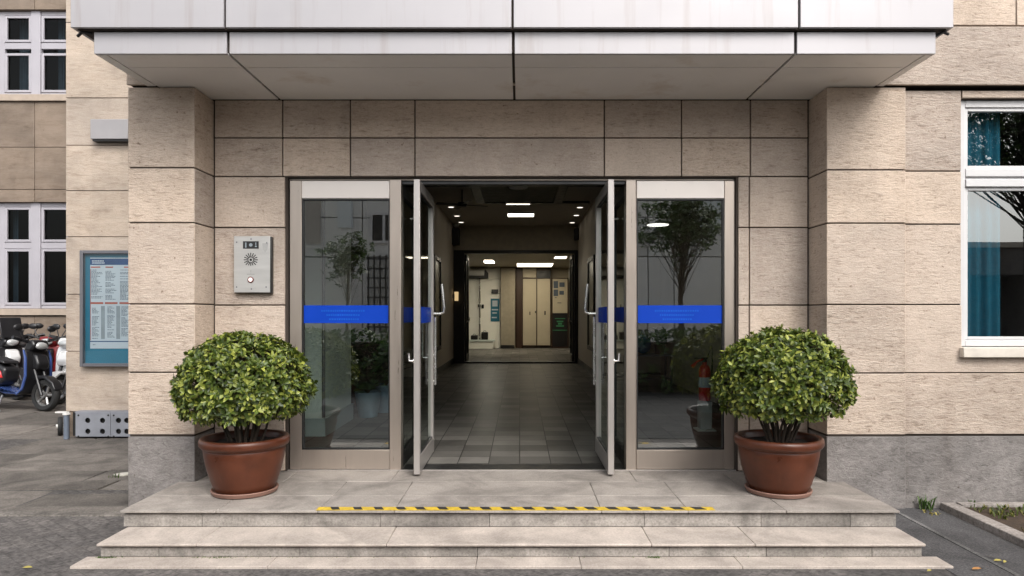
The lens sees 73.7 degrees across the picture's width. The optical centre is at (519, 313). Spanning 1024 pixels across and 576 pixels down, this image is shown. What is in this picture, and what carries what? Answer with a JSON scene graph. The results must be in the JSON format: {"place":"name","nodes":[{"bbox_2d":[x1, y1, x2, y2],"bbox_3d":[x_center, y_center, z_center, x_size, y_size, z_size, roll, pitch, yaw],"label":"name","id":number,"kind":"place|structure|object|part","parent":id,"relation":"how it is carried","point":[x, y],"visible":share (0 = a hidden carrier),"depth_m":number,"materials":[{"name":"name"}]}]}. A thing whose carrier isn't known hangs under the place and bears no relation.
{"place":"outdoors","nodes":[
{"label":"outdoors","id":0,"kind":"place"},
{"bbox_2d":[0,0,66,339],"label":"wing","id":1,"kind":"structure","parent":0,"point":[33,190],"depth_m":15.38,"materials":[{"name":"beige stone"}]},
{"bbox_2d":[0,11,66,101],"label":"window","id":2,"kind":"structure","parent":1,"relation":"in","point":[35,75],"depth_m":15.40,"materials":[{"name":"white glass"}]},
{"bbox_2d":[0,203,66,314],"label":"window","id":3,"kind":"structure","parent":1,"relation":"in","point":[33,236],"depth_m":15.40,"materials":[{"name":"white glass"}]},
{"bbox_2d":[0,391,127,510],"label":"pavement","id":4,"kind":"structure","parent":0,"point":[52,459],"depth_m":7.81,"materials":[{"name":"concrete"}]},
{"bbox_2d":[0,317,31,399],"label":"motor scooter","id":5,"kind":"object","parent":4,"relation":"on","point":[11,348],"visible":0.59,"depth_m":13.72,"materials":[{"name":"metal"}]},
{"bbox_2d":[0,323,44,383],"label":"motor scooter","id":6,"kind":"object","parent":4,"relation":"on","point":[23,344],"visible":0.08,"depth_m":14.31,"materials":[{"name":"plastic"}]},
{"bbox_2d":[0,324,62,410],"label":"motor scooter","id":7,"kind":"object","parent":4,"relation":"on","point":[38,380],"visible":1,"depth_m":12.13,"materials":[{"name":"metal"}]},
{"bbox_2d":[26,323,65,398],"bbox_3d":[-9.795,0.968,14.591,0.876,1.538,2.152,0,0,-10],"label":"motor scooter","id":8,"kind":"object","parent":4,"relation":"on","point":[54,346],"visible":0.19,"depth_m":14.05,"materials":[{"name":"plastic"}]},
{"bbox_2d":[45,324,66,404],"bbox_3d":[-8.706,0.968,13.791,0.877,1.538,2.152,0,0,7],"label":"motor scooter","id":9,"kind":"object","parent":4,"relation":"on","point":[59,374],"visible":0.23,"depth_m":13.13,"materials":[{"name":"plastic"}]},
{"bbox_2d":[56,417,62,435],"bbox_3d":[-6.533,1.600,9.710,0.100,0.268,0.270,0,0,-35],"label":"loose wheel","id":10,"kind":"object","parent":4,"relation":"on","point":[59,425],"visible":0.97,"depth_m":9.62,"materials":[{"name":"rubber"}]},
{"bbox_2d":[55,411,70,438],"bbox_3d":[-6.316,1.545,9.450,0.190,0.380,0.097,0,0,0],"label":"short post","id":11,"kind":"object","parent":4,"relation":"on","point":[66,424],"visible":1,"depth_m":9.42,"materials":[{"name":"grey metal"}]},
{"bbox_2d":[73,410,129,436],"bbox_3d":[-5.701,1.534,9.517,1.020,0.357,0.163,0,0,0],"label":"vent box","id":12,"kind":"object","parent":4,"relation":"on","point":[100,423],"visible":0.73,"depth_m":9.44,"materials":[{"name":"grey paint"}]},
{"bbox_2d":[114,472,127,476],"bbox_3d":[-4.254,1.725,7.321,0.120,0.020,0.163,0,0,45],"label":"stone chip","id":13,"kind":"object","parent":4,"relation":"on","point":[123,474],"visible":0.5,"depth_m":7.29,"materials":[{"name":"white stone"}]},
{"bbox_2d":[66,0,366,436],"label":"side wing","id":14,"kind":"structure","parent":4,"relation":"on","point":[97,87],"depth_m":9.60,"materials":[{"name":"beige stone"}]},
{"bbox_2d":[80,250,129,366],"bbox_3d":[-5.551,-0.071,9.550,1.150,1.620,0.099,0,0,0],"label":"notice board","id":15,"kind":"object","parent":14,"relation":"attached to","point":[104,303],"visible":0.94,"depth_m":9.56,"materials":[{"name":"teal metal"}]},
{"bbox_2d":[90,119,127,142],"bbox_3d":[-5.700,-2.551,9.540,0.524,0.300,0.119,0,0,0],"label":"wall box","id":16,"kind":"object","parent":14,"relation":"attached to","point":[108,130],"visible":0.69,"depth_m":9.48,"materials":[{"name":"grey paint"}]},
{"bbox_2d":[0,439,1023,575],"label":"ground","id":17,"kind":"structure","parent":0,"point":[50,545],"depth_m":4.70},
{"bbox_2d":[0,511,124,515],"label":"kerb strip","id":18,"kind":"object","parent":17,"relation":"on","point":[60,513],"visible":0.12,"depth_m":5.90,"materials":[{"name":"concrete"}]},
{"bbox_2d":[70,471,952,568],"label":"entrance steps","id":19,"kind":"structure","parent":17,"relation":"on","point":[287,518],"depth_m":5.17,"materials":[{"name":"stone"}]},
{"bbox_2d":[167,330,317,498],"bbox_3d":[-2.314,0.807,5.716,1.164,1.370,1.122,0,0,0],"label":"potted shrub","id":20,"kind":"object","parent":19,"relation":"on","point":[232,379],"visible":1,"depth_m":5.44,"materials":[{"name":"green plant"}]},
{"bbox_2d":[96,556,841,558],"bbox_3d":[-0.091,1.723,4.822,5.820,0.016,0.052,0,0,0],"label":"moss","id":21,"kind":"object","parent":19,"relation":"on","point":[336,557],"visible":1,"depth_m":4.82,"materials":[{"name":"plant"}]},
{"bbox_2d":[316,507,714,509],"bbox_3d":[-0.032,1.490,5.218,3.028,0.003,0.089,0,0,0],"label":"hazard tape","id":22,"kind":"object","parent":19,"relation":"on","point":[515,508],"visible":1,"depth_m":5.22,"materials":[{"name":"yellow plastic"}]},
{"bbox_2d":[709,324,860,498],"bbox_3d":[2.197,0.785,5.722,1.199,1.412,1.144,0,0,0],"label":"potted shrub","id":23,"kind":"object","parent":19,"relation":"on","point":[804,379],"visible":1,"depth_m":5.43,"materials":[{"name":"green plant"}]},
{"bbox_2d":[71,0,1023,508],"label":"office building","id":24,"kind":"structure","parent":17,"relation":"on","point":[793,164],"depth_m":6.29,"materials":[{"name":"stone"}]},
{"bbox_2d":[234,236,272,292],"bbox_3d":[-2.499,-0.458,6.412,0.350,0.533,0.074,0,0,0],"label":"intercom","id":25,"kind":"object","parent":24,"relation":"attached to","point":[253,264],"visible":1,"depth_m":6.39,"materials":[{"name":"metal"}]},
{"bbox_2d":[351,328,376,405],"bbox_3d":[-2.678,0.870,11.216,0.837,1.246,0.872,0,0,0],"label":"house plant","id":26,"kind":"object","parent":24,"relation":"on","point":[356,352],"visible":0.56,"depth_m":11.14,"materials":[{"name":"green plant"}]},
{"bbox_2d":[351,360,387,417],"bbox_3d":[-2.210,1.081,9.857,0.807,0.823,0.744,0,0,0],"label":"house plant","id":27,"kind":"object","parent":24,"relation":"on","point":[366,381],"visible":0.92,"depth_m":9.78,"materials":[{"name":"green plant"}]},
{"bbox_2d":[358,341,409,412],"bbox_3d":[-2.024,0.956,10.439,0.783,1.072,0.749,0,0,19],"label":"house plant","id":28,"kind":"object","parent":24,"relation":"on","point":[381,354],"visible":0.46,"depth_m":10.27,"materials":[{"name":"green plant"}]},
{"bbox_2d":[407,179,445,474],"bbox_3d":[-0.913,0.121,6.772,0.258,2.702,1.055,0,0,0],"label":"door leaf","id":29,"kind":"structure","parent":24,"relation":"in","point":[422,315],"depth_m":6.52,"materials":[{"name":"metal"}]},
{"bbox_2d":[434,254,440,350],"bbox_3d":[-1.973,-0.240,16.375,0.050,2.250,1.250,0,0,0],"label":"picture frame","id":30,"kind":"object","parent":24,"relation":"attached to","point":[437,283],"visible":0.71,"depth_m":16.44,"materials":[{"name":"black paint"}]},
{"bbox_2d":[452,292,457,300],"bbox_3d":[-1.909,-0.514,20.300,0.177,0.266,0.117,0,0,0],"label":"wall light","id":31,"kind":"object","parent":24,"relation":"attached to","point":[455,295],"visible":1,"depth_m":20.25,"materials":[{"name":"grey metal"}]},
{"bbox_2d":[452,228,459,245],"bbox_3d":[-1.889,-2.272,20.240,0.217,0.492,0.280,0,0,0],"label":"wall speaker","id":32,"kind":"object","parent":24,"relation":"attached to","point":[455,236],"depth_m":20.10,"materials":[{"name":"black paint"}]},
{"bbox_2d":[436,189,487,208],"bbox_3d":[-1.232,-2.464,14.600,0.870,0.376,0.870,0,0,25],"label":"ceiling fan","id":33,"kind":"object","parent":24,"relation":"hanging from","point":[458,205],"visible":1,"depth_m":14.53,"materials":[{"name":"black paint"}]},
{"bbox_2d":[465,255,469,360],"bbox_3d":[-1.590,-0.157,21.120,0.147,3.258,0.920,0,0,0],"label":"inner door leaf","id":34,"kind":"structure","parent":24,"relation":"in","point":[467,319],"depth_m":20.79,"materials":[{"name":"black paint"}]},
{"bbox_2d":[469,270,487,277],"bbox_3d":[-1.870,-1.715,29.324,1.040,0.394,0.348,0,0,0],"label":"wall air conditioner","id":35,"kind":"object","parent":24,"relation":"attached to","point":[478,274],"depth_m":29.15,"materials":[{"name":"white paint"}]},
{"bbox_2d":[479,278,480,338],"bbox_3d":[-1.715,-0.041,29.420,0.065,3.067,0.065,0,0,23],"label":"steel pole","id":36,"kind":"object","parent":24,"relation":"on","point":[479,308],"visible":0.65,"depth_m":29.40,"materials":[{"name":"grey metal"}]},
{"bbox_2d":[469,339,494,348],"bbox_3d":[-1.771,1.302,29.220,1.406,0.377,0.440,0,0,0],"label":"bench","id":37,"kind":"object","parent":24,"relation":"on","point":[481,344],"visible":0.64,"depth_m":29.05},
{"bbox_2d":[471,334,477,339],"bbox_3d":[-1.940,0.986,29.225,0.281,0.238,0.350,0,0,0],"label":"equipment case","id":38,"kind":"object","parent":37,"relation":"on","point":[474,337],"visible":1,"depth_m":29.05,"materials":[{"name":"black paint"}]},
{"bbox_2d":[481,331,487,339],"bbox_3d":[-1.490,0.916,29.225,0.281,0.378,0.350,0,0,0],"label":"equipment case","id":39,"kind":"object","parent":37,"relation":"on","point":[484,335],"visible":1,"depth_m":29.05,"materials":[{"name":"black paint"}]},
{"bbox_2d":[469,267,499,347],"bbox_3d":[-1.828,-0.253,29.718,1.968,3.486,0.557,0,0,0],"label":"white cabinet","id":40,"kind":"object","parent":24,"relation":"on","point":[488,285],"visible":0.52,"depth_m":29.50,"materials":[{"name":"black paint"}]},
{"bbox_3d":[-2.272,0.000,29.748,1.080,2.980,0.497,0,0,0],"label":"door","id":41,"kind":"part","parent":40,"relation":"part of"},
{"bbox_3d":[-1.274,0.000,29.748,0.860,2.980,0.497,0,0,0],"label":"door","id":42,"kind":"part","parent":40,"relation":"part of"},
{"bbox_2d":[491,299,499,320],"bbox_3d":[-1.061,-0.155,29.484,0.380,0.984,0.028,0,0,0],"label":"teal poster","id":43,"kind":"object","parent":40,"relation":"attached to","point":[495,309],"visible":1,"depth_m":29.48,"materials":[{"name":"paper"}]},
{"bbox_2d":[483,260,494,262],"bbox_3d":[-1.158,-1.984,26.009,0.406,0.048,0.986,0,0,0],"label":"strip lamp","id":44,"kind":"object","parent":24,"relation":"attached to","point":[489,261],"visible":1,"depth_m":25.76,"materials":[{"name":"white paint"}]},
{"bbox_2d":[505,202,530,204],"bbox_3d":[-0.038,-2.629,16.212,0.602,0.048,0.300,0,0,0],"label":"corridor lamp","id":45,"kind":"object","parent":24,"relation":"attached to","point":[517,202],"visible":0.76,"depth_m":16.16,"materials":[{"name":"white paint"}]},
{"bbox_2d":[507,212,534,216],"bbox_3d":[0.030,-2.629,18.106,0.727,0.048,0.618,0,0,0],"label":"corridor lamp","id":46,"kind":"object","parent":24,"relation":"attached to","point":[520,214],"visible":1,"depth_m":17.98,"materials":[{"name":"white paint"}]},
{"bbox_2d":[517,262,553,266],"bbox_3d":[0.610,-1.984,27.706,1.468,0.048,1.828,0,0,0],"label":"strip lamp","id":47,"kind":"object","parent":24,"relation":"attached to","point":[534,264],"visible":1,"depth_m":27.33,"materials":[{"name":"white paint"}]},
{"bbox_2d":[522,268,550,345],"bbox_3d":[0.734,-0.288,29.768,1.232,3.416,0.457,0,0,0],"label":"tall cupboard","id":48,"kind":"object","parent":24,"relation":"on","point":[536,306],"visible":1,"depth_m":29.57,"materials":[{"name":"brown wood"}]},
{"bbox_3d":[0.430,-0.063,29.569,0.579,2.882,0.059,0,0,0],"label":"cupboard door","id":49,"kind":"part","parent":48,"relation":"part of","materials":[{"name":"beige laminate"}]},
{"bbox_3d":[0.430,-1.764,29.584,0.579,0.408,0.029,0,0,0],"label":"cupboard door","id":50,"kind":"part","parent":48,"relation":"part of","materials":[{"name":"beige laminate"}]},
{"bbox_3d":[1.040,-0.063,29.569,0.562,2.882,0.059,0,0,0],"label":"cupboard door","id":51,"kind":"part","parent":48,"relation":"part of","materials":[{"name":"beige laminate"}]},
{"bbox_3d":[1.040,-1.687,29.584,0.590,0.309,0.029,0,0,0],"label":"dark locker door","id":52,"kind":"part","parent":48,"relation":"part of","materials":[{"name":"beige laminate"}]},
{"bbox_2d":[551,278,567,347],"bbox_3d":[1.743,-0.035,29.540,0.731,3.022,0.080,0,0,0],"label":"information stand","id":53,"kind":"object","parent":24,"relation":"on","point":[559,312],"visible":1,"depth_m":29.52,"materials":[{"name":"brown wood"}]},
{"bbox_2d":[553,255,567,258],"bbox_3d":[1.432,-1.984,23.973,0.456,0.048,0.844,0,0,0],"label":"strip lamp","id":54,"kind":"object","parent":24,"relation":"attached to","point":[560,256],"visible":1,"depth_m":23.74,"materials":[{"name":"white paint"}]},
{"bbox_2d":[568,255,573,360],"bbox_3d":[1.571,-0.157,21.120,0.147,3.258,0.920,0,0,0],"label":"inner door leaf","id":55,"kind":"structure","parent":24,"relation":"in","point":[571,319],"depth_m":20.79,"materials":[{"name":"black paint"}]},
{"bbox_2d":[574,228,578,240],"bbox_3d":[1.679,-2.348,20.240,0.137,0.341,0.280,0,0,0],"label":"wall speaker","id":56,"kind":"object","parent":24,"relation":"attached to","point":[576,234],"depth_m":20.10,"materials":[{"name":"black paint"}]},
{"bbox_2d":[587,254,594,351],"bbox_3d":[1.723,-0.240,16.475,0.050,2.250,1.450,0,0,0],"label":"picture frame","id":57,"kind":"object","parent":24,"relation":"attached to","point":[591,282],"visible":0.84,"depth_m":16.61,"materials":[{"name":"black paint"}]},
{"bbox_2d":[584,179,619,474],"bbox_3d":[0.807,0.121,6.772,0.258,2.702,1.055,0,0,0],"label":"door leaf","id":58,"kind":"structure","parent":24,"relation":"in","point":[605,453],"depth_m":6.44,"materials":[{"name":"metal"}]},
{"bbox_2d":[638,353,673,391],"bbox_3d":[2.524,1.136,13.200,0.767,0.713,0.600,0,0,0],"label":"side table","id":59,"kind":"object","parent":24,"relation":"on","point":[665,377],"visible":0.56,"depth_m":13.00,"materials":[{"name":"grey metal"}]},
{"bbox_2d":[638,330,650,353],"bbox_3d":[2.375,0.541,13.200,0.340,0.467,0.253,0,0,0],"label":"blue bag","id":60,"kind":"object","parent":59,"relation":"on","point":[644,343],"visible":0.86,"depth_m":13.10,"materials":[{"name":"fabric"}]},
{"bbox_2d":[647,326,668,353],"bbox_3d":[2.683,0.515,13.212,0.416,0.529,0.546,0,0,8],"label":"house plant","id":61,"kind":"object","parent":59,"relation":"on","point":[659,336],"visible":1,"depth_m":13.13,"materials":[{"name":"green plant"}]},
{"bbox_2d":[647,201,668,226],"bbox_3d":[2.227,-2.037,11.000,0.356,1.229,0.356,0,0,0],"label":"disc lamp","id":62,"kind":"object","parent":24,"relation":"hanging from","point":[656,224],"visible":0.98,"depth_m":10.99,"materials":[{"name":"white paint"}]},
{"bbox_2d":[693,401,716,431],"bbox_3d":[2.370,1.308,8.750,0.240,0.368,0.240,0,0,0],"label":"extinguisher stand","id":63,"kind":"object","parent":24,"relation":"on","point":[704,416],"visible":0.98,"depth_m":8.67,"materials":[{"name":"grey metal"}]},
{"bbox_2d":[691,346,712,400],"bbox_3d":[2.333,0.757,8.731,0.285,0.711,0.151,0,0,-27],"label":"fire extinguisher","id":64,"kind":"object","parent":63,"relation":"on","point":[705,374],"visible":0.98,"depth_m":8.70,"materials":[{"name":"red paint"}]},
{"bbox_2d":[961,113,999,346],"bbox_3d":[4.224,-0.790,6.362,0.501,2.270,0.082,0,0,0],"label":"curtain","id":65,"kind":"object","parent":24,"relation":"hanging from","point":[983,243],"visible":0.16,"depth_m":6.36,"materials":[{"name":"blue fabric"}]},
{"bbox_2d":[959,101,1023,357],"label":"window","id":66,"kind":"structure","parent":24,"relation":"in","point":[973,178],"depth_m":6.16,"materials":[{"name":"white plastic"}]},
{"bbox_2d":[1000,113,1023,346],"bbox_3d":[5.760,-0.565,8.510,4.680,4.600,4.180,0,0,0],"label":"window pane","id":67,"kind":"structure","parent":24,"relation":"in","point":[1011,124],"depth_m":10.50,"materials":[{"name":"clear glass"}]},
{"bbox_2d":[940,502,1023,547],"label":"garden kerb","id":68,"kind":"structure","parent":17,"relation":"on","point":[997,528],"depth_m":5.66,"materials":[{"name":"concrete"}]},
{"bbox_2d":[965,507,1023,532],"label":"soil bed","id":69,"kind":"object","parent":17,"relation":"on","point":[1016,522],"visible":0.5,"depth_m":5.64,"materials":[{"name":"brown soil"}]},
{"bbox_2d":[970,503,1023,530],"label":"grass","id":70,"kind":"structure","parent":69,"relation":"on","point":[991,510],"depth_m":5.78,"materials":[{"name":"green plant"}]},
{"bbox_2d":[893,508,1023,575],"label":"path","id":71,"kind":"structure","parent":0,"point":[962,561],"depth_m":5.13,"materials":[{"name":"concrete"}]},
{"bbox_2d":[917,494,939,515],"bbox_3d":[3.604,1.671,6.004,0.239,0.137,0.338,0,0,0],"label":"weed","id":72,"kind":"object","parent":71,"relation":"on","point":[926,504],"visible":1,"depth_m":6.04,"materials":[{"name":"green plant"}]},
{"bbox_2d":[897,512,1020,575],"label":"path joint","id":73,"kind":"object","parent":71,"relation":"on","point":[966,548],"depth_m":5.08,"materials":[{"name":"concrete"}]}
]}

